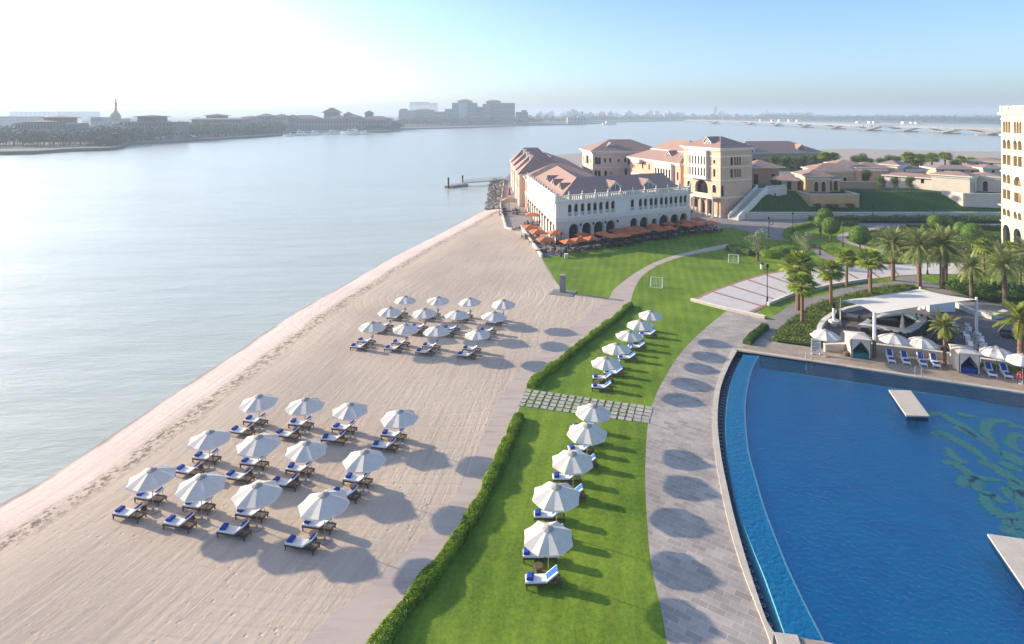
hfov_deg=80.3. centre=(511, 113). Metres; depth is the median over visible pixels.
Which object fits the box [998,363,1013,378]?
sun lounger
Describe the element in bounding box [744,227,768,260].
olive tree
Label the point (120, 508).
rolled towel
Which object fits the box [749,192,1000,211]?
grass bank
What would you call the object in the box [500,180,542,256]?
terrace wall
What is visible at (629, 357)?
sun lounger
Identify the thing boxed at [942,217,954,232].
topiary tree
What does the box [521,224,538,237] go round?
square parasol
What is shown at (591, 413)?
beach parasol
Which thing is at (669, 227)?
square parasol
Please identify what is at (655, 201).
window
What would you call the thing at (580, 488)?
sun lounger
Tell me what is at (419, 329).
sun lounger
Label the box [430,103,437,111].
distant building
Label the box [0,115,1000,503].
sea
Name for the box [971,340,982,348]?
wooden table
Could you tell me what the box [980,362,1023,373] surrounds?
hedge
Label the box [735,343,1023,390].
pool deck
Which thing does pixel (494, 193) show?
rock revetment
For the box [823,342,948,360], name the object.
deck wall
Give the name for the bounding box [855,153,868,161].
garden tree
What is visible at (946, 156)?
fan palm
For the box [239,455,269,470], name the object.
sun lounger
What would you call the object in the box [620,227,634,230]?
square parasol
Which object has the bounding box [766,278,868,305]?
patio edge wall
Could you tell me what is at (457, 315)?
beach parasol
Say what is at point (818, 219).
topiary tree
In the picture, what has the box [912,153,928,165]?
fan palm
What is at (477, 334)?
beach parasol
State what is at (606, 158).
hotel building
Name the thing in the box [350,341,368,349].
sun lounger
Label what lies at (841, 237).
garden path
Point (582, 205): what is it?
window
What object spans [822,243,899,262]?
shrubs
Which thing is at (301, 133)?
motor yacht
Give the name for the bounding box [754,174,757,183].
window
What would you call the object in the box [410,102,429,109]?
distant building
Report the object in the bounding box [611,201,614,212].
window
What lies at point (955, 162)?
garden tree
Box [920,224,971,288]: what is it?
date palm
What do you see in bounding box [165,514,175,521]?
rolled towel
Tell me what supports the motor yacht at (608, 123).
on the sea
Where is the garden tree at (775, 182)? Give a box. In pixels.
[770,179,778,185]
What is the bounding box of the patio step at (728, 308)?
[690,298,765,318]
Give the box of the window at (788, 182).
[787,181,790,189]
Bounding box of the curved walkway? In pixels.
[762,275,1014,340]
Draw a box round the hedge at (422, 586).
[366,412,523,643]
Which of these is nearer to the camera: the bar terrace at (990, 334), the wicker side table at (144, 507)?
the wicker side table at (144, 507)
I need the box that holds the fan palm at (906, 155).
[900,151,915,162]
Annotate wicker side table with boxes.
[140,501,148,511]
[187,510,196,520]
[196,460,204,468]
[241,517,250,527]
[246,466,253,474]
[309,529,317,540]
[534,562,542,573]
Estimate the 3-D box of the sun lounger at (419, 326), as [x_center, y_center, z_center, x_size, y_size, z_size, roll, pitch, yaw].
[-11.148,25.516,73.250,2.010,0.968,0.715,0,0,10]
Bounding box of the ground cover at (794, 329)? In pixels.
[771,283,914,344]
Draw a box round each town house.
[82,119,90,122]
[547,111,554,118]
[566,109,576,116]
[583,112,593,117]
[605,111,612,116]
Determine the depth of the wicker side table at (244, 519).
38.16 m
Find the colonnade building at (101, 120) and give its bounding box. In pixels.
[90,117,111,129]
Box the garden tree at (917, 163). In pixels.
[914,154,925,166]
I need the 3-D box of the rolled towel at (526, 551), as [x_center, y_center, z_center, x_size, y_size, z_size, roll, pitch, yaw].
[0.858,25.509,35.425,0.388,0.181,0.462,0,0,4]
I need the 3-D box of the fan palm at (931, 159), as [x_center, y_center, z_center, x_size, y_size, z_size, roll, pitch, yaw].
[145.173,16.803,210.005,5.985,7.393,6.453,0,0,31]
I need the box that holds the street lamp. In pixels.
[766,262,768,303]
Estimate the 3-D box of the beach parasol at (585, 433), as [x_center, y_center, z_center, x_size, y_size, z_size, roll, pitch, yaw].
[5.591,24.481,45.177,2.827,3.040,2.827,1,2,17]
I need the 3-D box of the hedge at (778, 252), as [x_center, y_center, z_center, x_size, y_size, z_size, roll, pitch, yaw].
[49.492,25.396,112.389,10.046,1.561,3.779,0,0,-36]
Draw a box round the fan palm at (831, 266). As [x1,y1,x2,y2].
[815,259,847,304]
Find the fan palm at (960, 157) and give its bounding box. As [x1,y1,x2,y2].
[955,155,967,164]
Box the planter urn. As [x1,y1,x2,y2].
[828,303,839,326]
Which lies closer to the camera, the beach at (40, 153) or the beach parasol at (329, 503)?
the beach parasol at (329, 503)
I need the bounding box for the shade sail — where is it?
[839,287,978,357]
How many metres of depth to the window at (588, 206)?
125.02 m
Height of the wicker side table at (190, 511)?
0.440 m
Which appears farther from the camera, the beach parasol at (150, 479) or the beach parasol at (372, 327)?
the beach parasol at (372, 327)
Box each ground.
[541,149,1000,643]
[752,167,982,191]
[757,220,1023,347]
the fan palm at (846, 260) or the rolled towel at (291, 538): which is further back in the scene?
the fan palm at (846, 260)
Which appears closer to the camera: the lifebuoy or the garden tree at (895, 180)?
the lifebuoy
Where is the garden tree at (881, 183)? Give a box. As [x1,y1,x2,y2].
[875,176,885,191]
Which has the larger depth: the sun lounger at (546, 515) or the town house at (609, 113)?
the town house at (609, 113)
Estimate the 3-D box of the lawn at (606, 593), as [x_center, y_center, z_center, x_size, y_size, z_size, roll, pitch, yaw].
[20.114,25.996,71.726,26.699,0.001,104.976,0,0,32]
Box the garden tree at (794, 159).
[791,156,800,169]
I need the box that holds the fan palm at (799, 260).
[776,250,820,309]
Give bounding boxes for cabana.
[844,331,871,359]
[948,344,980,374]
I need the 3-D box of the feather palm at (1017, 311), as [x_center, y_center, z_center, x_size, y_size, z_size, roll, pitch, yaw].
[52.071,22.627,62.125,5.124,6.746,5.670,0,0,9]
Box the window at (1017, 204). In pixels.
[1014,193,1020,207]
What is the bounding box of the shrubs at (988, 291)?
[939,275,1023,298]
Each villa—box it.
[771,159,862,192]
[853,160,929,181]
[882,171,1000,192]
[919,164,1000,173]
[966,157,1000,166]
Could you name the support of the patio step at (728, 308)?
on the patio at (764, 305)
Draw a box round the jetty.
[445,175,502,188]
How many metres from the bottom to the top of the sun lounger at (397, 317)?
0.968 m
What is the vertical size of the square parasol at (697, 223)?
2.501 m
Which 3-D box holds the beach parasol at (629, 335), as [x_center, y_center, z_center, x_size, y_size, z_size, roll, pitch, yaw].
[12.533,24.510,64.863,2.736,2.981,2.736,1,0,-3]
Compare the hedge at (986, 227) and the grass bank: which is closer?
the hedge at (986, 227)
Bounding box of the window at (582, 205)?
[581,203,584,215]
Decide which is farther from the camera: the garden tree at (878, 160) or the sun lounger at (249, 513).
the garden tree at (878, 160)
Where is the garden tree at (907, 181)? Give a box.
[903,176,916,188]
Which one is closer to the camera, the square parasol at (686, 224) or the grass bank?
the square parasol at (686, 224)
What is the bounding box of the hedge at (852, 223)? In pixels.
[840,220,857,226]
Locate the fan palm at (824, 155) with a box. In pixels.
[817,151,832,161]
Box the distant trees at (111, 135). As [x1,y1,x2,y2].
[0,111,1000,146]
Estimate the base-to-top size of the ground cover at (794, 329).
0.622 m
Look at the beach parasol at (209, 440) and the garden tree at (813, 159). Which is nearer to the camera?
the beach parasol at (209, 440)
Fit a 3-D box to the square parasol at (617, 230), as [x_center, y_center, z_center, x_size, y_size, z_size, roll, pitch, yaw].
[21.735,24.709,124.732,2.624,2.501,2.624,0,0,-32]
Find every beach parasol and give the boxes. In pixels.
[126,464,176,514]
[174,471,226,523]
[187,429,230,471]
[231,480,281,532]
[236,432,280,477]
[239,394,278,432]
[285,397,324,435]
[285,440,326,484]
[298,488,349,544]
[332,402,367,440]
[342,449,386,495]
[358,321,385,347]
[377,307,401,331]
[380,409,418,447]
[393,323,417,349]
[394,295,416,318]
[411,308,436,330]
[423,325,450,352]
[427,296,448,319]
[444,310,469,334]
[458,297,480,320]
[465,328,489,356]
[481,311,506,337]
[491,299,514,323]
[524,521,572,572]
[532,481,579,520]
[552,450,592,487]
[567,422,606,445]
[575,403,610,422]
[591,356,620,382]
[602,342,631,372]
[616,329,643,355]
[627,319,653,330]
[639,310,662,334]
[810,328,841,357]
[878,333,908,361]
[907,336,938,365]
[979,345,1012,376]
[1005,353,1023,384]
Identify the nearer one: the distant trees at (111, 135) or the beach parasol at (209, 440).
the beach parasol at (209, 440)
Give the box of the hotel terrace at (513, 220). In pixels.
[501,173,729,256]
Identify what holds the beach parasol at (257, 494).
on the beach at (80, 563)
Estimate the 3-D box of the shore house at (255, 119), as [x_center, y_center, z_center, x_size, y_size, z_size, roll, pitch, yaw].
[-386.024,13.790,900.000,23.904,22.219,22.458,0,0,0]
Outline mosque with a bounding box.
[110,98,129,122]
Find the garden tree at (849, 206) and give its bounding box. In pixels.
[845,203,856,209]
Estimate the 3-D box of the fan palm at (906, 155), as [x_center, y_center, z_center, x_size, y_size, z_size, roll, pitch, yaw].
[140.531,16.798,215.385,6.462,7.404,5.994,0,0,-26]
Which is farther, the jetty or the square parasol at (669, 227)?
the jetty
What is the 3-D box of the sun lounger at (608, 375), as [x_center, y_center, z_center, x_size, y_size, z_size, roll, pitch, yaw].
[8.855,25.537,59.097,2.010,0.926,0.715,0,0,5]
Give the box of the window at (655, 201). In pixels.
[654,198,657,208]
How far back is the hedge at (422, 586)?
35.64 m
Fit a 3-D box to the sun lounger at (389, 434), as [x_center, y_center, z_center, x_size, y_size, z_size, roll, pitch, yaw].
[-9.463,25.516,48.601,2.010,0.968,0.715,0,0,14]
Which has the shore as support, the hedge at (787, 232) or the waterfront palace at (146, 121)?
the waterfront palace at (146, 121)
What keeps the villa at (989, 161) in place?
on the ground at (868, 190)
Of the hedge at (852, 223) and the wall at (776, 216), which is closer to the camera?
the hedge at (852, 223)
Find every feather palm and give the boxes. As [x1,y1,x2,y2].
[927,309,966,365]
[985,299,1023,353]
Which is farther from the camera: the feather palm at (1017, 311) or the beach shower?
the beach shower
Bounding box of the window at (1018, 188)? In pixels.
[1014,178,1020,190]
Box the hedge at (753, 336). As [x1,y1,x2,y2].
[742,323,769,344]
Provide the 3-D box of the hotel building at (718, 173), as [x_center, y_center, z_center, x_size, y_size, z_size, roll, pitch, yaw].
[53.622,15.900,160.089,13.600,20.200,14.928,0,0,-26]
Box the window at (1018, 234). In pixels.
[1017,230,1021,246]
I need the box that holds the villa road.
[759,171,901,188]
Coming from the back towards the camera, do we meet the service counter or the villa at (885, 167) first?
the villa at (885, 167)
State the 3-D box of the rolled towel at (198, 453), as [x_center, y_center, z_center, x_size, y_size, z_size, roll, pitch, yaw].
[-23.521,25.509,45.546,0.388,0.181,0.462,0,0,9]
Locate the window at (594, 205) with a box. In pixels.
[593,203,596,214]
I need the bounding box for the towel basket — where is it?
[843,351,849,356]
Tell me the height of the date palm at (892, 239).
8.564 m
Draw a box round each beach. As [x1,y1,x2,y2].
[0,147,77,154]
[0,209,605,643]
[135,136,241,144]
[406,124,537,129]
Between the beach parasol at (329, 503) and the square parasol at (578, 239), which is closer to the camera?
the beach parasol at (329, 503)
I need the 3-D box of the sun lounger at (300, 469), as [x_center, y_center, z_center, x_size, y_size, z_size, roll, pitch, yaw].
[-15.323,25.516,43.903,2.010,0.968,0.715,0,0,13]
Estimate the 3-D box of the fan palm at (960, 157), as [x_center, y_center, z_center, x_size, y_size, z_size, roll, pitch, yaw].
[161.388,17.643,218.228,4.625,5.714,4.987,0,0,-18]
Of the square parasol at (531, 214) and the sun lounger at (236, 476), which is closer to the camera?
the sun lounger at (236, 476)
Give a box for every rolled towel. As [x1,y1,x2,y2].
[115,505,125,512]
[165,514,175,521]
[177,464,184,469]
[194,451,202,456]
[219,523,228,529]
[226,469,234,475]
[286,535,295,542]
[287,462,294,467]
[345,472,352,477]
[523,547,529,554]
[526,571,533,580]
[535,509,540,515]
[554,472,558,477]
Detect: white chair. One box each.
[968,340,975,349]
[977,338,984,346]
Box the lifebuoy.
[1017,371,1023,381]
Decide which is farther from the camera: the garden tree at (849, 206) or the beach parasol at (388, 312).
the garden tree at (849, 206)
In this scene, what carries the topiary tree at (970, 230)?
on the garden ground at (772, 310)
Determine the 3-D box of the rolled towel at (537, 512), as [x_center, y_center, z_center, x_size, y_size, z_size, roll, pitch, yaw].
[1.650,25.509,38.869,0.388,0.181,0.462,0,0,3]
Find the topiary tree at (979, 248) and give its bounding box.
[973,237,996,269]
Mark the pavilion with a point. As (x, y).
(764, 172)
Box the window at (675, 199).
[674,196,677,206]
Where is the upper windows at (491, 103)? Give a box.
[452,103,514,121]
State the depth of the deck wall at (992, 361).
61.92 m
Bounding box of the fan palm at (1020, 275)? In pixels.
[1011,254,1023,284]
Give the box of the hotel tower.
[997,105,1023,253]
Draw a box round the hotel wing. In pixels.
[526,166,692,243]
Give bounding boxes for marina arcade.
[295,108,393,129]
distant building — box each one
[0,116,43,127]
[10,112,57,116]
[58,111,99,119]
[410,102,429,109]
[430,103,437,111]
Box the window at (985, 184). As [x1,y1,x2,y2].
[983,181,987,190]
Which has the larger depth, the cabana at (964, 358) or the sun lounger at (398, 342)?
the sun lounger at (398, 342)
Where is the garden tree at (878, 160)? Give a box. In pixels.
[876,157,887,162]
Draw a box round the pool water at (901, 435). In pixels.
[747,357,1023,642]
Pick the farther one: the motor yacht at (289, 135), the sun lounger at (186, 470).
the motor yacht at (289, 135)
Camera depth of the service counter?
79.52 m
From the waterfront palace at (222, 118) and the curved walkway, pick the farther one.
the waterfront palace at (222, 118)
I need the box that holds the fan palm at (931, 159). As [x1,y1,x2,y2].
[924,152,940,164]
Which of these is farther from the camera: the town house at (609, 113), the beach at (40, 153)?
the town house at (609, 113)
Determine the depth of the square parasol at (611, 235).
118.74 m
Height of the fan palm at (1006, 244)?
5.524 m
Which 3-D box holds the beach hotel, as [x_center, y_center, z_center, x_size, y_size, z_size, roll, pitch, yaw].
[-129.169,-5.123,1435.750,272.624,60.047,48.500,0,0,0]
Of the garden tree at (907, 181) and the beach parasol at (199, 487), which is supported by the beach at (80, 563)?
the beach parasol at (199, 487)
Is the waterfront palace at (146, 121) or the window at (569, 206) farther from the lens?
the waterfront palace at (146, 121)
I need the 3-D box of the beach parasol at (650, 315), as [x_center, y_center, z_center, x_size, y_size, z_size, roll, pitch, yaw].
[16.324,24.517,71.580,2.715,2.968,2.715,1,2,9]
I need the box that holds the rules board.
[811,338,820,354]
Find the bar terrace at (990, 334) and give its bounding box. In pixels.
[821,307,1023,359]
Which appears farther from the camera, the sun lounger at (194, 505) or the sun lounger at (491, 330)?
the sun lounger at (491, 330)
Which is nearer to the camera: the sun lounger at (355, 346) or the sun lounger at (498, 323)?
the sun lounger at (355, 346)
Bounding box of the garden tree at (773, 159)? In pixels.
[768,154,779,164]
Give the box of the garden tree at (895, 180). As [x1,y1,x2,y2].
[890,177,900,190]
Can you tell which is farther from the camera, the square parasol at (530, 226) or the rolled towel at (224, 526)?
the square parasol at (530, 226)
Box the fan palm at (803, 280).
[784,271,819,322]
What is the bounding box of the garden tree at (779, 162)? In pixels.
[777,157,783,169]
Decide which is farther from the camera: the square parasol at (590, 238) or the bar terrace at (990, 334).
the square parasol at (590, 238)
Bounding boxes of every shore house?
[240,116,258,123]
[256,114,273,122]
[274,114,289,129]
[288,115,296,129]
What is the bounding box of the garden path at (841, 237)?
[836,225,905,253]
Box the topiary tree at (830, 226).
[821,217,839,241]
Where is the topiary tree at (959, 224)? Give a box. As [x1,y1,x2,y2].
[952,221,965,237]
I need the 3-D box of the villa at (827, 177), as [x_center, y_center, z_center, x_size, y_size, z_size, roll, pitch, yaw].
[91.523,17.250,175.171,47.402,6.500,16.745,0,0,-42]
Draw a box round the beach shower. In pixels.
[549,274,575,296]
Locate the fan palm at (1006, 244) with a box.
[999,241,1019,273]
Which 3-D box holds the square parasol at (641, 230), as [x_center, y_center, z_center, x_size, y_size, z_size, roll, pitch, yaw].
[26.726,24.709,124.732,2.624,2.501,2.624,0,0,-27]
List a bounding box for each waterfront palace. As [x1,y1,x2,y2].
[14,116,88,141]
[124,115,188,138]
[189,114,251,132]
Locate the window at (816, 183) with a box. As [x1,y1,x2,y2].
[814,181,817,190]
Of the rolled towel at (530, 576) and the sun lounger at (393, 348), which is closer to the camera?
the rolled towel at (530, 576)
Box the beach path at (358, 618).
[300,244,727,643]
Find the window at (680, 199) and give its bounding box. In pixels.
[679,196,682,206]
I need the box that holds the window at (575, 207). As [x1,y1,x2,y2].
[574,204,577,215]
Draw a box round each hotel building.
[509,148,595,209]
[579,139,651,175]
[626,139,692,184]
[679,136,756,217]
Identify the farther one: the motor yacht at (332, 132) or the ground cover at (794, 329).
the motor yacht at (332, 132)
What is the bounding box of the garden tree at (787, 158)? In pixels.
[780,154,793,170]
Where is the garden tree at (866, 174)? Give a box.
[861,169,872,180]
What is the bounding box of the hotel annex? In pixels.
[516,110,527,123]
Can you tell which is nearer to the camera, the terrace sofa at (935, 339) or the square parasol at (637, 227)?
the terrace sofa at (935, 339)
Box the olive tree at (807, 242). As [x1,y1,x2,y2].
[791,231,814,252]
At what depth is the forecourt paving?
141.34 m
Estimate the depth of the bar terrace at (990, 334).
73.46 m
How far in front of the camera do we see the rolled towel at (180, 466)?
43.80 m
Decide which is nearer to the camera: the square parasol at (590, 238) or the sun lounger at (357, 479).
the sun lounger at (357, 479)
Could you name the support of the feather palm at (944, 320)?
on the pool deck
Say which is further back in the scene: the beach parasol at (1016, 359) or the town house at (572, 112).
the town house at (572, 112)
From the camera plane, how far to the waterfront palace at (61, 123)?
545.82 m
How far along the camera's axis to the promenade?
39.88 m
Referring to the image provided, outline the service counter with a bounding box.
[921,302,954,311]
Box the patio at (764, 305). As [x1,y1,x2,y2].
[695,262,964,312]
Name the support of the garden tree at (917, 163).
on the ground at (868, 190)
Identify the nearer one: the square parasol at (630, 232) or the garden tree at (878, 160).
the square parasol at (630, 232)
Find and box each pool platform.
[889,390,929,427]
[987,534,1023,602]
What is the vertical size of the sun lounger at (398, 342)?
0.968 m
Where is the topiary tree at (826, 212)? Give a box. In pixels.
[817,208,833,216]
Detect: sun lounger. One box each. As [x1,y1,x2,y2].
[112,503,146,523]
[134,487,166,506]
[162,512,197,533]
[175,462,204,475]
[182,496,215,514]
[192,448,221,465]
[216,520,251,541]
[225,467,254,484]
[229,423,255,435]
[235,507,268,523]
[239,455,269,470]
[242,413,268,427]
[275,426,300,441]
[277,473,300,491]
[284,533,320,555]
[285,461,314,477]
[288,415,313,430]
[301,518,336,534]
[320,430,347,445]
[331,420,357,434]
[339,484,360,503]
[342,473,372,488]
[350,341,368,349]
[357,335,375,343]
[371,437,398,453]
[380,428,406,442]
[384,342,403,352]
[386,315,402,321]
[391,337,409,346]
[415,321,427,328]
[415,326,423,335]
[415,346,434,354]
[422,340,440,350]
[446,323,459,330]
[447,328,455,337]
[457,349,476,359]
[462,343,480,353]
[483,325,496,332]
[486,321,502,324]
[522,550,556,563]
[525,564,561,589]
[533,510,564,523]
[552,474,580,483]
[567,445,594,452]
[575,483,585,501]
[591,380,612,391]
[591,453,597,469]
[592,371,613,382]
[604,366,624,376]
[618,351,637,361]
[628,341,646,348]
[639,328,656,337]
[885,349,895,363]
[899,350,910,365]
[915,352,927,366]
[928,353,940,368]
[982,362,997,377]
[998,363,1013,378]
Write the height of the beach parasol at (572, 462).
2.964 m
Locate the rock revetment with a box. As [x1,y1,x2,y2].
[484,178,504,209]
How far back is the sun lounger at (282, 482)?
42.05 m
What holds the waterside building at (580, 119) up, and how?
on the shore
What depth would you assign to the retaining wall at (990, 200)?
152.82 m
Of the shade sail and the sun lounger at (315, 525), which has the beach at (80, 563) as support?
the sun lounger at (315, 525)
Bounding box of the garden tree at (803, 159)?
[796,154,809,165]
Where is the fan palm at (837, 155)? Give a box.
[828,152,842,160]
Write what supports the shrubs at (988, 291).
on the garden ground at (772, 310)
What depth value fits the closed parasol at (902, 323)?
70.64 m
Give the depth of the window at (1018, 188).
114.96 m
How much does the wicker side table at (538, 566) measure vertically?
0.440 m
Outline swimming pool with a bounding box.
[712,347,1023,643]
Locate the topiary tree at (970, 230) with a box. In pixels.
[960,223,984,248]
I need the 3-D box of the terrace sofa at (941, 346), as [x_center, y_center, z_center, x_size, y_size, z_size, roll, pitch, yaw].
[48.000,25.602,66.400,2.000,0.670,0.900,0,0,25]
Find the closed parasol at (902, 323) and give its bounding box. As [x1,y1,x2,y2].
[900,314,904,327]
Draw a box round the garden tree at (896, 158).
[889,156,902,160]
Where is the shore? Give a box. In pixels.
[0,115,1000,154]
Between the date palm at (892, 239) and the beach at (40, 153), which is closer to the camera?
the date palm at (892, 239)
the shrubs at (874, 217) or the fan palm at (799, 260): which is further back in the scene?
the shrubs at (874, 217)
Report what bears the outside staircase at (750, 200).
on the forecourt paving
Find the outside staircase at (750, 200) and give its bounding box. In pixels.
[728,185,786,220]
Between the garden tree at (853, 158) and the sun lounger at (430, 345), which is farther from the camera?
the garden tree at (853, 158)
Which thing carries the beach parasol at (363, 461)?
on the beach at (80, 563)
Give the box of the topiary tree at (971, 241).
[969,234,984,243]
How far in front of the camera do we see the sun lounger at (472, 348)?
66.19 m
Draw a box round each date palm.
[871,225,910,280]
[894,223,945,286]
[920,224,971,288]
[930,236,967,282]
[948,250,992,301]
[977,240,1023,307]
[1009,236,1023,269]
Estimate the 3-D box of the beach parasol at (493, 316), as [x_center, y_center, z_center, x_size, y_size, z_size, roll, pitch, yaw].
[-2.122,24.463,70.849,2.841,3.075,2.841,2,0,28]
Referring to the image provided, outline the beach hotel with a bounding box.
[398,99,514,124]
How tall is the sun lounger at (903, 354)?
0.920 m
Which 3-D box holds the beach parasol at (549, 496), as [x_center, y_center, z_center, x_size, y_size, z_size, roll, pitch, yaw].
[2.748,24.448,37.594,2.849,3.104,2.849,-1,-1,9]
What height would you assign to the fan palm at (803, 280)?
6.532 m
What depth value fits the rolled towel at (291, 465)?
44.01 m
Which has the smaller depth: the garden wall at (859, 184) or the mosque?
the garden wall at (859, 184)
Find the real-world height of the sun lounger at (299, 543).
0.968 m
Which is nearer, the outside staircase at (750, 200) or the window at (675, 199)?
the window at (675, 199)
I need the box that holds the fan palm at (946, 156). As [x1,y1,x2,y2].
[937,151,954,164]
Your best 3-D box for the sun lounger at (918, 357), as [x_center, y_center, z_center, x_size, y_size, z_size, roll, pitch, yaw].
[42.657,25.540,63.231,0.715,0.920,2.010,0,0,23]
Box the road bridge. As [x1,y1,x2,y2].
[684,120,1000,135]
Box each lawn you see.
[392,248,824,643]
[542,228,819,297]
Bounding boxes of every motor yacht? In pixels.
[283,133,293,136]
[292,131,310,135]
[311,131,323,134]
[325,130,340,133]
[340,129,361,134]
[602,121,615,124]
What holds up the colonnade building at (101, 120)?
on the shore
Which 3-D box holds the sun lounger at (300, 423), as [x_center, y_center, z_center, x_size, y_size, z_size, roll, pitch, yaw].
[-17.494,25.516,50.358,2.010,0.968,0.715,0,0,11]
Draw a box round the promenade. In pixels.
[645,311,807,643]
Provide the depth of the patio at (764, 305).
92.97 m
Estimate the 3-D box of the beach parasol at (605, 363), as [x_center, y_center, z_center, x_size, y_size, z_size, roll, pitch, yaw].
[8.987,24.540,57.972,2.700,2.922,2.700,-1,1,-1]
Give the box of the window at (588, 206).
[587,203,590,214]
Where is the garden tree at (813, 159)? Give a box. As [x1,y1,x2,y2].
[807,154,818,164]
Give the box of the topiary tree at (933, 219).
[926,214,943,231]
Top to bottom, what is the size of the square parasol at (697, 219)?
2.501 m
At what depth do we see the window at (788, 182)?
162.44 m
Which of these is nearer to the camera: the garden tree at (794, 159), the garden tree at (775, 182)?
the garden tree at (775, 182)
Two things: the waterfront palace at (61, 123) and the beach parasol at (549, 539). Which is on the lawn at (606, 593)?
the beach parasol at (549, 539)
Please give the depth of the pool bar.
73.06 m
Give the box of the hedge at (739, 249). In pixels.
[725,244,755,255]
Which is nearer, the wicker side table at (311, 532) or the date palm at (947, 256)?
the wicker side table at (311, 532)
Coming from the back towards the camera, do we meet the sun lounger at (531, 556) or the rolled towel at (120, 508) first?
the rolled towel at (120, 508)
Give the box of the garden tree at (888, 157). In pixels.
[884,154,895,160]
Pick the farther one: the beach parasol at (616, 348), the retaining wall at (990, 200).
the retaining wall at (990, 200)
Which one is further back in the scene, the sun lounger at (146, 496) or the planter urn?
the planter urn
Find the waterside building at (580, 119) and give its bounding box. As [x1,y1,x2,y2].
[567,111,586,122]
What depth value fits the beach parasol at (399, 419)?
47.02 m
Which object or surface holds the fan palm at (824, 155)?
on the ground at (868, 190)
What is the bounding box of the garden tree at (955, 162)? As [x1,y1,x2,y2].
[948,159,960,164]
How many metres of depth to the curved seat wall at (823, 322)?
77.62 m
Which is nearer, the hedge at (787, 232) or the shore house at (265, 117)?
the hedge at (787, 232)
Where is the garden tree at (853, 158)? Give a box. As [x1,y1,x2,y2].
[849,155,859,162]
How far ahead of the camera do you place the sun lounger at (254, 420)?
50.67 m
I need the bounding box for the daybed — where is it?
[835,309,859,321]
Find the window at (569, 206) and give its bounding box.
[568,204,571,216]
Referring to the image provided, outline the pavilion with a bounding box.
[752,160,785,184]
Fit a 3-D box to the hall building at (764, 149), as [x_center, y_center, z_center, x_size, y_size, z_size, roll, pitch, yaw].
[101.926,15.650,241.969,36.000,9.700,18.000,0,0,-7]
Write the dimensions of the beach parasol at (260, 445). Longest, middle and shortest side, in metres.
3.067 x 2.833 x 2.833 m
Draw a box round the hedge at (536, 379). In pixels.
[526,302,633,388]
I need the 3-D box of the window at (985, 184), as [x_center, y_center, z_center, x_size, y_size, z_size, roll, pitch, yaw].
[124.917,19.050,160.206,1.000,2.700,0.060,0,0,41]
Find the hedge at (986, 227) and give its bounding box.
[904,224,1000,230]
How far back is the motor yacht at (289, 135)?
721.19 m
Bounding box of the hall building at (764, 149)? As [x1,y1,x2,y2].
[742,141,821,166]
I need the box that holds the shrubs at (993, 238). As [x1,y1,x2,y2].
[869,225,998,252]
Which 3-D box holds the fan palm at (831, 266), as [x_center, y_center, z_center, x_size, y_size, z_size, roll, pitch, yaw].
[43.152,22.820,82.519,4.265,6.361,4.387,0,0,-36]
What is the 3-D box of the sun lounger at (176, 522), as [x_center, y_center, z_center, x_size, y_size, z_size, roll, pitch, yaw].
[-20.861,25.516,38.132,2.010,0.968,0.715,0,0,14]
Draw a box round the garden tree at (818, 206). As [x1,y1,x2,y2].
[813,203,822,209]
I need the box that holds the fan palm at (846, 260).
[833,247,859,286]
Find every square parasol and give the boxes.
[501,197,516,211]
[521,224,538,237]
[525,212,537,224]
[529,229,547,243]
[536,237,555,251]
[547,230,564,244]
[560,239,577,252]
[571,237,587,249]
[574,232,592,244]
[583,236,600,248]
[594,231,609,235]
[603,233,620,245]
[609,228,625,239]
[616,232,631,241]
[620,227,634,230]
[623,230,640,242]
[631,225,645,235]
[633,228,650,232]
[645,223,662,234]
[650,227,667,238]
[661,221,676,232]
[661,225,677,229]
[675,219,691,227]
[677,222,694,233]
[690,217,704,227]
[690,221,704,232]
[703,221,720,231]
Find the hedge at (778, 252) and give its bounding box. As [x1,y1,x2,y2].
[759,244,799,258]
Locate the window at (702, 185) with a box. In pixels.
[698,180,707,192]
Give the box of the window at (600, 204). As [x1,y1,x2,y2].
[599,202,602,213]
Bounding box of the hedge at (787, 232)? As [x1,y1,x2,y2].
[782,221,815,248]
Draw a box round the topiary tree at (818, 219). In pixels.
[813,214,825,234]
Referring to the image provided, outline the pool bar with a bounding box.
[859,310,926,337]
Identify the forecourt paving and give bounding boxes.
[722,217,1000,264]
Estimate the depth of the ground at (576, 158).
379.95 m
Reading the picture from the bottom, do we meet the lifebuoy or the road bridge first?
the lifebuoy
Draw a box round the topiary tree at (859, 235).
[848,224,870,250]
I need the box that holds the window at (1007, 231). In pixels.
[1006,226,1009,241]
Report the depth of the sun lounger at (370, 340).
68.50 m
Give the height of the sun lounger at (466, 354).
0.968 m
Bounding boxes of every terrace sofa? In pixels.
[932,335,954,343]
[939,342,949,351]
[1000,329,1023,339]
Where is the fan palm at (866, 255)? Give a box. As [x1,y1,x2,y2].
[853,247,888,293]
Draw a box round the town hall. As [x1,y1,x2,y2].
[733,114,749,119]
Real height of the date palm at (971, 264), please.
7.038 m
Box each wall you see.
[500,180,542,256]
[746,212,1000,219]
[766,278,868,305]
[797,190,858,207]
[816,305,864,329]
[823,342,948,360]
[840,181,877,188]
[942,190,1000,207]
[955,302,1007,319]
[980,357,1023,367]
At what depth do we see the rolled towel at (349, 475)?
42.76 m
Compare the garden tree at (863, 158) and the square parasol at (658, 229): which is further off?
the garden tree at (863, 158)
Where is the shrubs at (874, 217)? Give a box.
[808,213,1000,221]
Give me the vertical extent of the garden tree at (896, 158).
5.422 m

